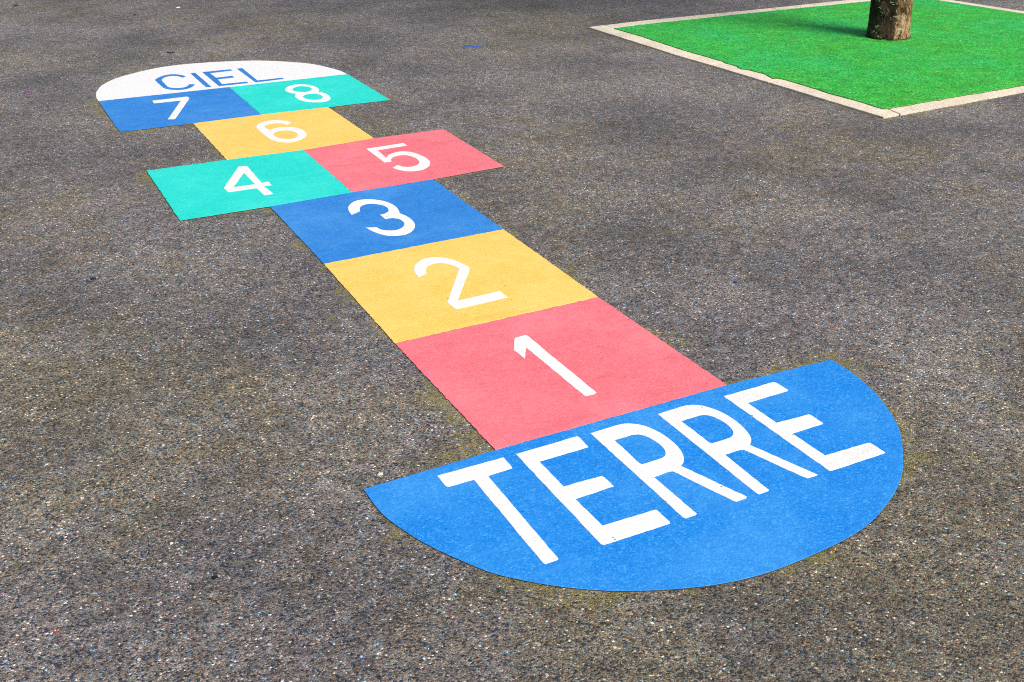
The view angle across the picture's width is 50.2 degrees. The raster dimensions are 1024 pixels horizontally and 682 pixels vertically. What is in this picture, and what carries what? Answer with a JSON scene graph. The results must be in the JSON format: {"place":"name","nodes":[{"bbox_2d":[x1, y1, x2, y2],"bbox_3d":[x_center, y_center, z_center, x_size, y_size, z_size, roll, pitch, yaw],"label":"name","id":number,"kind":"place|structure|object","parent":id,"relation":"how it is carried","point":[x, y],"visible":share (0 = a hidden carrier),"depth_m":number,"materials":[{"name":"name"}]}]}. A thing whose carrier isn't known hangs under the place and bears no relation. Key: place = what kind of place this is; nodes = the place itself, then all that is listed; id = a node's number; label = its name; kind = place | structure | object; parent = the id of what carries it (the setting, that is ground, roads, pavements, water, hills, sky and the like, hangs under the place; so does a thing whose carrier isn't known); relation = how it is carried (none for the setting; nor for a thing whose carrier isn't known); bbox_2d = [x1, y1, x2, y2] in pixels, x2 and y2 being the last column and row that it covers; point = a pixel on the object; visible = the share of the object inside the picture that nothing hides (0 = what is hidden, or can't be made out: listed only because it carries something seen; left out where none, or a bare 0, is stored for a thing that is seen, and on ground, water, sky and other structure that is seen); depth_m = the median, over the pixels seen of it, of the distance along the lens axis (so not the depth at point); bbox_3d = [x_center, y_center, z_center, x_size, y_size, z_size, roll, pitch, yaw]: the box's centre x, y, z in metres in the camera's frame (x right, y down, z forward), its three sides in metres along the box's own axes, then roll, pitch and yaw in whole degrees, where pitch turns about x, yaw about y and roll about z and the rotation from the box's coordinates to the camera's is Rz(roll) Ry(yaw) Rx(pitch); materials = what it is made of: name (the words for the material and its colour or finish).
{"place":"outdoors","nodes":[
{"label":"outdoors","id":0,"kind":"place"},
{"bbox_2d":[0,0,1023,681],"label":"ground","id":1,"kind":"structure","parent":0,"point":[248,406],"depth_m":2.59,"materials":[{"name":"grey asphalt"}]},
{"bbox_2d":[96,61,902,591],"bbox_3d":[-0.519,-0.488,3.580,1.130,0.007,4.361,-13,29,-24],"label":"hopscotch","id":2,"kind":"object","parent":1,"relation":"on","point":[626,455],"visible":1,"depth_m":2.38,"materials":[{"name":"multicoloured paint"}]},
{"bbox_2d":[589,25,721,65],"bbox_3d":[0.731,-1.495,5.652,0.131,0.088,1.076,-14,30,-25],"label":"kerbstone","id":3,"kind":"object","parent":1,"relation":"on","point":[648,43],"visible":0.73,"depth_m":5.58,"materials":[{"name":"beige concrete"}]},
{"bbox_2d":[606,8,777,27],"bbox_3d":[1.047,-1.819,6.293,1.143,0.088,0.106,-13,29,-24],"label":"kerbstone","id":4,"kind":"object","parent":1,"relation":"on","point":[678,18],"visible":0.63,"depth_m":6.24,"materials":[{"name":"beige concrete"}]},
{"bbox_2d":[710,62,778,83],"bbox_3d":[1.080,-1.205,5.068,0.120,0.088,0.425,-13,29,-24],"label":"kerbstone","id":5,"kind":"object","parent":1,"relation":"on","point":[764,78],"visible":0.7,"depth_m":5.03,"materials":[{"name":"beige concrete"}]},
{"bbox_2d":[614,0,1023,109],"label":"green surface","id":6,"kind":"object","parent":1,"relation":"on","point":[946,50],"visible":0.83,"depth_m":5.46,"materials":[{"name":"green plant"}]},
{"bbox_2d":[866,0,912,40],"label":"tree","id":7,"kind":"object","parent":6,"relation":"on","point":[889,20],"visible":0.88,"depth_m":5.61,"materials":[{"name":"brown plant"}]},
{"bbox_2d":[773,0,870,9],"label":"kerbstone","id":8,"kind":"object","parent":1,"relation":"on","point":[818,4],"visible":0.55,"depth_m":6.62,"materials":[{"name":"beige concrete"}]},
{"bbox_2d":[769,79,898,118],"bbox_3d":[1.361,-1.000,4.654,0.139,0.088,0.702,-14,30,-26],"label":"kerbstone","id":9,"kind":"object","parent":1,"relation":"on","point":[842,101],"visible":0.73,"depth_m":4.58,"materials":[{"name":"beige concrete"}]},
{"bbox_2d":[889,86,1023,115],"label":"kerbstone","id":10,"kind":"object","parent":1,"relation":"on","point":[919,107],"visible":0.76,"depth_m":4.54,"materials":[{"name":"beige concrete"}]},
{"bbox_2d":[941,0,1023,12],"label":"kerbstone","id":11,"kind":"object","parent":1,"relation":"on","point":[992,7],"visible":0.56,"depth_m":6.52,"materials":[{"name":"beige concrete"}]}
]}

